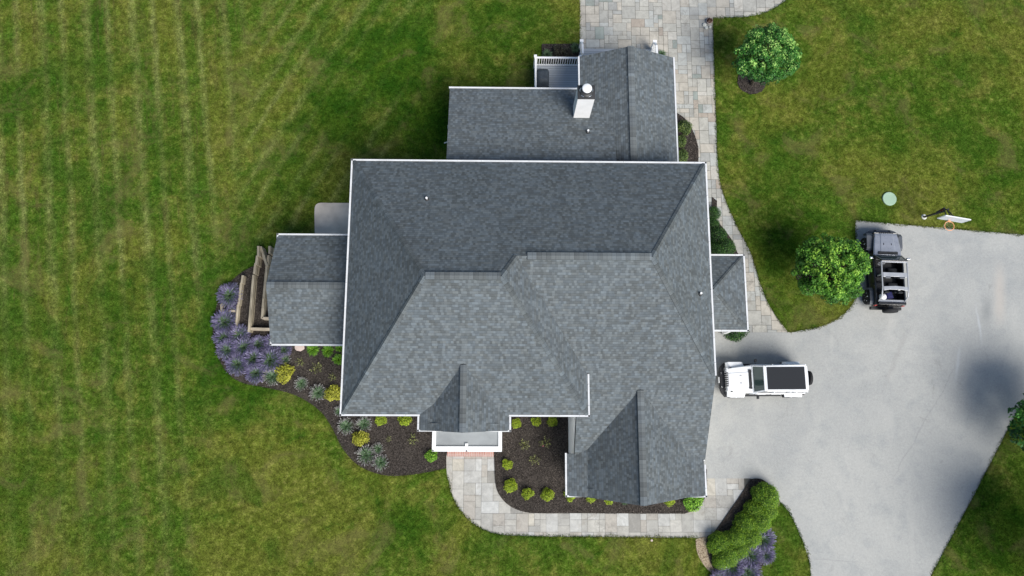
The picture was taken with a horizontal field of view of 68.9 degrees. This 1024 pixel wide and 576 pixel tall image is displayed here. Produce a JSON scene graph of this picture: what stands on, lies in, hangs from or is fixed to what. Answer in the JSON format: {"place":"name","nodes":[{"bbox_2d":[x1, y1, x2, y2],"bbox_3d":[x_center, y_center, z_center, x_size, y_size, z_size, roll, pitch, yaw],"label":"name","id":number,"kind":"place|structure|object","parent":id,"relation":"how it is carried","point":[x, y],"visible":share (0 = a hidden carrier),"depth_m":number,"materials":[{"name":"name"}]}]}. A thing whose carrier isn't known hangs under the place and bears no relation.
{"place":"outdoors","nodes":[
{"label":"outdoors","id":0,"kind":"place"},
{"bbox_2d":[259,45,575,252],"bbox_3d":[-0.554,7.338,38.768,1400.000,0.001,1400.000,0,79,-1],"label":"ground","id":1,"kind":"structure","parent":0,"point":[266,247],"depth_m":42.62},
{"bbox_2d":[0,0,1023,575],"bbox_3d":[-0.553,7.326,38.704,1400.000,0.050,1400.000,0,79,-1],"label":"lawn","id":2,"kind":"structure","parent":0,"point":[178,190],"depth_m":40.94,"materials":[{"name":"green plant"}]},
{"bbox_2d":[213,253,446,475],"bbox_3d":[-8.984,4.125,39.174,15.111,0.060,7.155,33,81,5],"label":"mulch bed","id":3,"kind":"object","parent":2,"relation":"on","point":[395,443],"visible":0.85,"depth_m":38.69,"materials":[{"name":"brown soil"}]},
{"bbox_2d":[212,328,233,346],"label":"lavender","id":4,"kind":"object","parent":3,"relation":"on","point":[218,337],"visible":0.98,"depth_m":39.05,"materials":[{"name":"purple plant"}]},
{"bbox_2d":[211,308,235,334],"bbox_3d":[-15.101,1.764,39.181,1.517,0.638,1.452,38,81,6],"label":"lavender","id":5,"kind":"object","parent":3,"relation":"on","point":[224,320],"visible":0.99,"depth_m":39.17,"materials":[{"name":"purple plant"}]},
{"bbox_2d":[214,337,235,360],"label":"lavender","id":6,"kind":"object","parent":3,"relation":"on","point":[224,352],"visible":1,"depth_m":38.94,"materials":[{"name":"purple plant"}]},
{"bbox_2d":[216,282,242,307],"bbox_3d":[-14.956,0.383,39.434,1.479,0.660,1.510,9,79,1],"label":"lavender","id":7,"kind":"object","parent":3,"relation":"on","point":[229,297],"visible":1,"depth_m":39.45,"materials":[{"name":"purple plant"}]},
{"bbox_2d":[226,305,236,316],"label":"lavender","id":8,"kind":"object","parent":3,"relation":"on","point":[232,308],"visible":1,"depth_m":39.44,"materials":[{"name":"purple plant"}]},
{"bbox_2d":[225,352,247,376],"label":"lavender","id":9,"kind":"object","parent":3,"relation":"on","point":[237,365],"visible":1,"depth_m":38.80,"materials":[{"name":"purple plant"}]},
{"bbox_2d":[228,324,250,344],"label":"lavender","id":10,"kind":"object","parent":3,"relation":"on","point":[239,331],"visible":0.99,"depth_m":39.10,"materials":[{"name":"purple plant"}]},
{"bbox_2d":[235,275,245,334],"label":"timber wall","id":11,"kind":"structure","parent":3,"relation":"on","point":[241,290],"depth_m":39.50,"materials":[{"name":"beige wood"}]},
{"bbox_2d":[230,333,255,357],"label":"lavender","id":12,"kind":"object","parent":3,"relation":"on","point":[240,348],"visible":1,"depth_m":38.95,"materials":[{"name":"purple plant"}]},
{"bbox_2d":[239,345,266,369],"bbox_3d":[-13.478,3.645,38.862,1.398,0.611,1.370,-22,80,-5],"label":"lavender","id":13,"kind":"object","parent":3,"relation":"on","point":[251,355],"visible":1,"depth_m":38.85,"materials":[{"name":"purple plant"}]},
{"bbox_2d":[247,246,262,332],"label":"timber wall","id":14,"kind":"structure","parent":3,"relation":"on","point":[258,263],"depth_m":39.42,"materials":[{"name":"beige wood"}]},
{"bbox_2d":[243,362,266,383],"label":"lavender","id":15,"kind":"object","parent":3,"relation":"on","point":[255,374],"visible":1,"depth_m":38.74,"materials":[{"name":"purple plant"}]},
{"bbox_2d":[248,334,265,351],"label":"lavender","id":16,"kind":"object","parent":3,"relation":"on","point":[259,340],"visible":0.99,"depth_m":39.09,"materials":[{"name":"purple plant"}]},
{"bbox_2d":[250,327,269,330],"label":"timber wall","id":17,"kind":"structure","parent":3,"relation":"on","point":[258,329],"depth_m":39.06,"materials":[{"name":"beige wood"}]},
{"bbox_2d":[260,246,269,319],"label":"timber wall","id":18,"kind":"structure","parent":3,"relation":"on","point":[264,297],"depth_m":39.42,"materials":[{"name":"beige wood"}]},
{"bbox_2d":[255,346,284,373],"bbox_3d":[-12.631,3.758,38.817,1.487,0.678,1.507,-34,82,-7],"label":"lavender","id":19,"kind":"object","parent":3,"relation":"on","point":[269,359],"visible":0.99,"depth_m":38.82,"materials":[{"name":"purple plant"}]},
{"bbox_2d":[267,246,273,265],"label":"timber wall","id":20,"kind":"structure","parent":3,"relation":"on","point":[270,252],"depth_m":39.65,"materials":[{"name":"wood"}]},
{"bbox_2d":[262,367,280,385],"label":"grey lavender","id":21,"kind":"object","parent":3,"relation":"on","point":[271,376],"visible":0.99,"depth_m":38.79,"materials":[{"name":"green plant"}]},
{"bbox_2d":[263,333,281,350],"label":"lavender","id":22,"kind":"object","parent":3,"relation":"on","point":[267,343],"visible":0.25,"depth_m":39.04,"materials":[{"name":"purple plant"}]},
{"bbox_2d":[274,362,294,384],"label":"yellow shrub","id":23,"kind":"object","parent":3,"relation":"on","point":[284,373],"visible":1,"depth_m":38.67,"materials":[{"name":"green plant"}]},
{"bbox_2d":[276,346,292,356],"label":"lavender","id":24,"kind":"object","parent":3,"relation":"on","point":[284,350],"visible":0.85,"depth_m":39.07,"materials":[{"name":"purple plant"}]},
{"bbox_2d":[278,354,291,365],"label":"grey lavender","id":25,"kind":"object","parent":3,"relation":"on","point":[285,358],"visible":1,"depth_m":39.05,"materials":[{"name":"green plant"}]},
{"bbox_2d":[294,376,308,391],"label":"grey lavender","id":26,"kind":"object","parent":3,"relation":"on","point":[301,384],"visible":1,"depth_m":38.80,"materials":[{"name":"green plant"}]},
{"bbox_2d":[306,346,318,356],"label":"grass clump","id":27,"kind":"object","parent":3,"relation":"on","point":[313,349],"visible":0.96,"depth_m":39.13,"materials":[{"name":"green plant"}]},
{"bbox_2d":[309,383,326,402],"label":"grey lavender","id":28,"kind":"object","parent":3,"relation":"on","point":[318,392],"visible":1,"depth_m":38.70,"materials":[{"name":"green plant"}]},
{"bbox_2d":[321,346,334,356],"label":"shrub","id":29,"kind":"object","parent":3,"relation":"on","point":[326,350],"visible":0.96,"depth_m":39.13,"materials":[{"name":"green plant"}]},
{"bbox_2d":[324,384,340,401],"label":"yellow shrub","id":30,"kind":"object","parent":3,"relation":"on","point":[332,390],"visible":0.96,"depth_m":38.54,"materials":[{"name":"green plant"}]},
{"bbox_2d":[332,354,341,364],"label":"grass clump","id":31,"kind":"object","parent":3,"relation":"on","point":[337,359],"visible":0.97,"depth_m":39.07,"materials":[{"name":"green plant"}]},
{"bbox_2d":[337,417,355,435],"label":"grey lavender","id":32,"kind":"object","parent":3,"relation":"on","point":[344,425],"visible":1,"depth_m":38.41,"materials":[{"name":"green plant"}]},
{"bbox_2d":[352,430,369,446],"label":"yellow shrub","id":33,"kind":"object","parent":3,"relation":"on","point":[358,435],"visible":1,"depth_m":38.19,"materials":[{"name":"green plant"}]},
{"bbox_2d":[356,416,371,430],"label":"grey lavender","id":34,"kind":"object","parent":3,"relation":"on","point":[362,424],"visible":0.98,"depth_m":38.45,"materials":[{"name":"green plant"}]},
{"bbox_2d":[356,444,374,465],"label":"grey lavender","id":35,"kind":"object","parent":3,"relation":"on","point":[365,454],"visible":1,"depth_m":38.11,"materials":[{"name":"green plant"}]},
{"bbox_2d":[372,442,384,454],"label":"grey lavender","id":36,"kind":"object","parent":3,"relation":"on","point":[378,449],"visible":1,"depth_m":38.28,"materials":[{"name":"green plant"}]},
{"bbox_2d":[372,454,388,472],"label":"grey lavender","id":37,"kind":"object","parent":3,"relation":"on","point":[380,462],"visible":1,"depth_m":38.09,"materials":[{"name":"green plant"}]},
{"bbox_2d":[374,416,386,425],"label":"golden shrub","id":38,"kind":"object","parent":3,"relation":"on","point":[379,419],"visible":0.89,"depth_m":38.39,"materials":[{"name":"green plant"}]},
{"bbox_2d":[397,416,410,425],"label":"golden shrub","id":39,"kind":"object","parent":3,"relation":"on","point":[400,419],"visible":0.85,"depth_m":38.34,"materials":[{"name":"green plant"}]},
{"bbox_2d":[424,449,436,462],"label":"lime shrub","id":40,"kind":"object","parent":3,"relation":"on","point":[428,454],"visible":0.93,"depth_m":38.06,"materials":[{"name":"green plant"}]},
{"bbox_2d":[314,203,348,233],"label":"concrete pad","id":41,"kind":"object","parent":2,"relation":"on","point":[331,218],"visible":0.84,"depth_m":40.62,"materials":[{"name":"grey concrete"}]},
{"bbox_2d":[266,39,748,505],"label":"house","id":42,"kind":"structure","parent":2,"relation":"on","point":[535,251],"depth_m":33.96,"materials":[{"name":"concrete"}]},
{"bbox_2d":[537,69,548,87],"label":"gas grill","id":43,"kind":"object","parent":42,"relation":"on","point":[542,77],"visible":0.69,"depth_m":40.62,"materials":[{"name":"metal"}]},
{"bbox_2d":[542,43,578,62],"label":"mulch bed","id":44,"kind":"object","parent":2,"relation":"on","point":[551,49],"visible":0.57,"depth_m":42.64,"materials":[{"name":"brown wood"}]},
{"bbox_2d":[542,49,551,59],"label":"blue green plant","id":45,"kind":"object","parent":44,"relation":"on","point":[546,53],"visible":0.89,"depth_m":42.44,"materials":[{"name":"green plant"}]},
{"bbox_2d":[552,44,564,56],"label":"bronze shrub","id":46,"kind":"object","parent":44,"relation":"on","point":[560,52],"visible":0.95,"depth_m":42.37,"materials":[{"name":"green plant"}]},
{"bbox_2d":[562,47,572,56],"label":"bronze shrub","id":47,"kind":"object","parent":44,"relation":"on","point":[568,52],"visible":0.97,"depth_m":42.38,"materials":[{"name":"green plant"}]},
{"bbox_2d":[570,42,579,53],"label":"blue green plant","id":48,"kind":"object","parent":44,"relation":"on","point":[574,46],"visible":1,"depth_m":42.53,"materials":[{"name":"green plant"}]},
{"bbox_2d":[494,417,706,513],"bbox_3d":[4.549,8.532,38.533,10.972,0.060,5.974,0,79,-1],"label":"mulch bed","id":49,"kind":"object","parent":2,"relation":"on","point":[560,475],"visible":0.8,"depth_m":38.26,"materials":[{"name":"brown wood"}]},
{"bbox_2d":[502,459,512,469],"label":"golden shrub","id":50,"kind":"object","parent":49,"relation":"on","point":[505,465],"visible":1,"depth_m":38.06,"materials":[{"name":"green plant"}]},
{"bbox_2d":[503,478,517,492],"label":"golden shrub","id":51,"kind":"object","parent":49,"relation":"on","point":[508,483],"visible":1,"depth_m":37.84,"materials":[{"name":"green plant"}]},
{"bbox_2d":[511,418,520,428],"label":"golden shrub","id":52,"kind":"object","parent":49,"relation":"on","point":[515,422],"visible":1,"depth_m":38.50,"materials":[{"name":"green plant"}]},
{"bbox_2d":[521,488,534,500],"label":"golden shrub","id":53,"kind":"object","parent":49,"relation":"on","point":[530,492],"visible":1,"depth_m":37.79,"materials":[{"name":"green plant"}]},
{"bbox_2d":[531,417,540,425],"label":"golden shrub","id":54,"kind":"object","parent":49,"relation":"on","point":[537,420],"visible":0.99,"depth_m":38.48,"materials":[{"name":"green plant"}]},
{"bbox_2d":[540,487,554,500],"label":"golden shrub","id":55,"kind":"object","parent":49,"relation":"on","point":[547,497],"visible":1,"depth_m":37.82,"materials":[{"name":"green plant"}]},
{"bbox_2d":[546,417,557,426],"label":"golden shrub","id":56,"kind":"object","parent":49,"relation":"on","point":[552,422],"visible":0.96,"depth_m":38.53,"materials":[{"name":"green plant"}]},
{"bbox_2d":[683,497,703,511],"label":"lime shrub","id":57,"kind":"object","parent":49,"relation":"on","point":[686,503],"visible":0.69,"depth_m":37.68,"materials":[{"name":"green plant"}]},
{"bbox_2d":[446,0,778,536],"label":"paving base","id":58,"kind":"object","parent":2,"relation":"on","point":[746,480],"visible":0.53,"depth_m":42.50,"materials":[{"name":"grey stone"}]},
{"bbox_2d":[446,454,743,537],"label":"front walk","id":59,"kind":"structure","parent":58,"relation":"on","point":[464,474],"depth_m":37.97,"materials":[{"name":"grey stone"}]},
{"bbox_2d":[696,537,714,573],"bbox_3d":[10.474,15.011,37.402,0.814,0.060,5.208,-22,80,-5],"label":"wood chip strip","id":60,"kind":"object","parent":2,"relation":"on","point":[701,549],"visible":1,"depth_m":37.67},
{"bbox_2d":[706,478,779,569],"bbox_3d":[11.341,13.183,37.748,3.160,0.060,7.429,20,80,3],"label":"mulch bed","id":61,"kind":"object","parent":2,"relation":"on","point":[725,521],"visible":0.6,"depth_m":38.08,"materials":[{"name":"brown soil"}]},
{"bbox_2d":[704,530,731,554],"bbox_3d":[10.406,12.817,37.249,1.246,1.068,1.271,18,80,3],"label":"boxwood","id":62,"kind":"object","parent":61,"relation":"on","point":[718,537],"visible":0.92,"depth_m":37.20,"materials":[{"name":"green plant"}]},
{"bbox_2d":[710,568,725,575],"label":"lavender","id":63,"kind":"object","parent":61,"relation":"on","point":[716,572],"visible":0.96,"depth_m":37.26,"materials":[{"name":"purple plant"}]},
{"bbox_2d":[711,554,727,569],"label":"boxwood","id":64,"kind":"object","parent":61,"relation":"on","point":[714,564],"visible":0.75,"depth_m":37.17,"materials":[{"name":"green plant"}]},
{"bbox_2d":[713,541,739,567],"bbox_3d":[10.743,13.282,37.140,1.310,1.120,1.432,-17,80,-4],"label":"boxwood","id":65,"kind":"object","parent":61,"relation":"on","point":[731,554],"visible":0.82,"depth_m":36.91,"materials":[{"name":"green plant"}]},
{"bbox_2d":[717,555,745,575],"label":"lavender","id":66,"kind":"object","parent":61,"relation":"on","point":[729,571],"visible":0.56,"depth_m":37.19,"materials":[{"name":"purple plant"}]},
{"bbox_2d":[722,526,745,548],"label":"boxwood","id":67,"kind":"object","parent":61,"relation":"on","point":[733,534],"visible":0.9,"depth_m":37.18,"materials":[{"name":"green plant"}]},
{"bbox_2d":[731,540,750,559],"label":"boxwood","id":68,"kind":"object","parent":61,"relation":"on","point":[744,550],"visible":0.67,"depth_m":37.09,"materials":[{"name":"green plant"}]},
{"bbox_2d":[732,511,757,533],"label":"boxwood","id":69,"kind":"object","parent":61,"relation":"on","point":[739,520],"visible":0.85,"depth_m":37.32,"materials":[{"name":"green plant"}]},
{"bbox_2d":[737,557,762,575],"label":"lavender","id":70,"kind":"object","parent":61,"relation":"on","point":[752,571],"visible":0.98,"depth_m":37.24,"materials":[{"name":"purple plant"}]},
{"bbox_2d":[738,546,764,568],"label":"lavender","id":71,"kind":"object","parent":61,"relation":"on","point":[753,556],"visible":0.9,"depth_m":37.32,"materials":[{"name":"purple plant"}]},
{"bbox_2d":[740,524,762,549],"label":"boxwood","id":72,"kind":"object","parent":61,"relation":"on","point":[755,538],"visible":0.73,"depth_m":37.09,"materials":[{"name":"green plant"}]},
{"bbox_2d":[742,499,763,519],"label":"boxwood","id":73,"kind":"object","parent":61,"relation":"on","point":[752,506],"visible":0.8,"depth_m":37.56,"materials":[{"name":"green plant"}]},
{"bbox_2d":[748,509,771,532],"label":"boxwood","id":74,"kind":"object","parent":61,"relation":"on","point":[764,523],"visible":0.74,"depth_m":37.24,"materials":[{"name":"green plant"}]},
{"bbox_2d":[750,528,776,554],"bbox_3d":[12.583,12.656,37.514,1.525,0.642,1.460,8,79,1],"label":"lavender","id":75,"kind":"object","parent":61,"relation":"on","point":[768,539],"visible":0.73,"depth_m":37.47,"materials":[{"name":"purple plant"}]},
{"bbox_2d":[750,481,779,510],"bbox_3d":[12.883,10.557,37.617,1.474,1.260,1.611,-41,83,-8],"label":"boxwood","id":76,"kind":"object","parent":61,"relation":"on","point":[758,492],"visible":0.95,"depth_m":37.47,"materials":[{"name":"green plant"}]},
{"bbox_2d":[756,544,776,564],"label":"lavender","id":77,"kind":"object","parent":61,"relation":"on","point":[768,557],"visible":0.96,"depth_m":37.43,"materials":[{"name":"purple plant"}]},
{"bbox_2d":[760,500,777,520],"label":"boxwood","id":78,"kind":"object","parent":61,"relation":"on","point":[771,514],"visible":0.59,"depth_m":37.43,"materials":[{"name":"green plant"}]},
{"bbox_2d":[737,74,765,93],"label":"mulch ring","id":79,"kind":"object","parent":2,"relation":"on","point":[752,87],"visible":0.53,"depth_m":42.42,"materials":[{"name":"brown soil"}]},
{"bbox_2d":[737,75,764,93],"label":"mulch chips","id":80,"kind":"object","parent":79,"relation":"on","point":[748,86],"visible":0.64,"depth_m":42.41,"materials":[{"name":"brown wood"}]},
{"bbox_2d":[731,22,801,85],"bbox_3d":[13.460,-12.394,40.450,3.681,4.248,3.532,0,79,-1],"label":"young tree","id":81,"kind":"object","parent":79,"relation":"on","point":[767,67],"visible":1,"depth_m":39.10,"materials":[{"name":"green plant"}]},
{"bbox_2d":[796,266,810,288],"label":"mulch ring","id":82,"kind":"object","parent":2,"relation":"on","point":[801,276],"visible":0.08,"depth_m":40.40,"materials":[{"name":"brown soil"}]},
{"bbox_2d":[790,232,871,304],"bbox_3d":[16.104,-0.847,38.226,4.131,4.397,3.767,0,79,-1],"label":"maple tree","id":83,"kind":"object","parent":82,"relation":"on","point":[817,258],"visible":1,"depth_m":37.04,"materials":[{"name":"green plant"}]},
{"bbox_2d":[882,192,896,205],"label":"tank lid","id":84,"kind":"object","parent":2,"relation":"on","point":[889,199],"visible":1,"depth_m":41.21,"materials":[{"name":"plastic"}]},
{"bbox_2d":[921,207,970,230],"bbox_3d":[22.679,-3.527,39.586,1.113,2.984,1.372,-33,81,-7],"label":"basketball hoop","id":85,"kind":"object","parent":2,"relation":"on","point":[949,218],"visible":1,"depth_m":38.75,"materials":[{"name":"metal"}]},
{"bbox_2d":[1007,393,1023,450],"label":"oak tree","id":86,"kind":"object","parent":2,"relation":"on","point":[1019,415],"visible":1,"depth_m":36.70,"materials":[{"name":"green plant"}]},
{"bbox_2d":[577,0,787,332],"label":"patio paving","id":87,"kind":"structure","parent":0,"point":[620,28],"depth_m":42.86,"materials":[{"name":"grey stone"}]},
{"bbox_2d":[677,113,698,161],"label":"mulch bed","id":88,"kind":"object","parent":87,"relation":"on","point":[696,152],"visible":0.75,"depth_m":41.70,"materials":[{"name":"brown wood"}]},
{"bbox_2d":[678,134,686,147],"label":"juniper","id":89,"kind":"object","parent":88,"relation":"on","point":[680,138],"visible":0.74,"depth_m":41.42,"materials":[{"name":"green plant"}]},
{"bbox_2d":[678,148,688,161],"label":"juniper","id":90,"kind":"object","parent":88,"relation":"on","point":[682,154],"visible":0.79,"depth_m":41.21,"materials":[{"name":"green plant"}]},
{"bbox_2d":[677,119,692,135],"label":"juniper","id":91,"kind":"object","parent":88,"relation":"on","point":[683,126],"visible":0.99,"depth_m":41.55,"materials":[{"name":"green plant"}]},
{"bbox_2d":[710,197,737,253],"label":"mulch bed","id":92,"kind":"object","parent":87,"relation":"on","point":[713,204],"visible":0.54,"depth_m":40.77,"materials":[{"name":"brown wood"}]},
{"bbox_2d":[709,218,719,231],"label":"dark hedge shrub","id":93,"kind":"object","parent":92,"relation":"on","point":[714,220],"visible":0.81,"depth_m":40.47,"materials":[{"name":"green plant"}]},
{"bbox_2d":[709,206,721,219],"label":"dark hedge shrub","id":94,"kind":"object","parent":92,"relation":"on","point":[717,212],"visible":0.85,"depth_m":40.56,"materials":[{"name":"green plant"}]},
{"bbox_2d":[710,241,724,253],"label":"dark hedge shrub","id":95,"kind":"object","parent":92,"relation":"on","point":[713,249],"visible":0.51,"depth_m":39.99,"materials":[{"name":"green plant"}]},
{"bbox_2d":[710,226,727,244],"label":"dark hedge shrub","id":96,"kind":"object","parent":92,"relation":"on","point":[719,230],"visible":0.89,"depth_m":40.27,"materials":[{"name":"green plant"}]},
{"bbox_2d":[713,238,735,253],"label":"dark hedge shrub","id":97,"kind":"object","parent":92,"relation":"on","point":[731,247],"visible":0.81,"depth_m":40.04,"materials":[{"name":"green plant"}]},
{"bbox_2d":[723,327,749,341],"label":"porch shrub","id":98,"kind":"object","parent":87,"relation":"on","point":[735,335],"visible":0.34,"depth_m":39.37,"materials":[{"name":"green plant"}]},
{"bbox_2d":[759,502,809,575],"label":"lawn island","id":99,"kind":"structure","parent":0,"point":[788,540],"depth_m":37.75,"materials":[{"name":"green plant"}]},
{"bbox_2d":[704,220,1023,575],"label":"driveway","id":100,"kind":"structure","parent":0,"point":[872,451],"depth_m":39.13,"materials":[{"name":"concrete"}]},
{"bbox_2d":[718,359,812,398],"bbox_3d":[13.040,4.705,38.453,4.631,1.830,2.021,0,79,-1],"label":"white off roader","id":101,"kind":"object","parent":100,"relation":"on","point":[783,379],"visible":1,"depth_m":38.08,"materials":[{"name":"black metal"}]},
{"bbox_2d":[859,229,909,312],"bbox_3d":[19.877,-0.941,39.637,2.132,1.795,4.588,2,79,0],"label":"dark off roader","id":102,"kind":"object","parent":100,"relation":"on","point":[884,248],"visible":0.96,"depth_m":39.56,"materials":[{"name":"black metal"}]},
{"bbox_2d":[868,272,874,287],"bbox_3d":[19.045,-0.468,39.599,0.055,0.590,0.812,2,79,0],"label":"door","id":103,"kind":"structure","parent":102,"relation":"in","point":[871,276],"depth_m":39.56,"materials":[{"name":"grey paint"}]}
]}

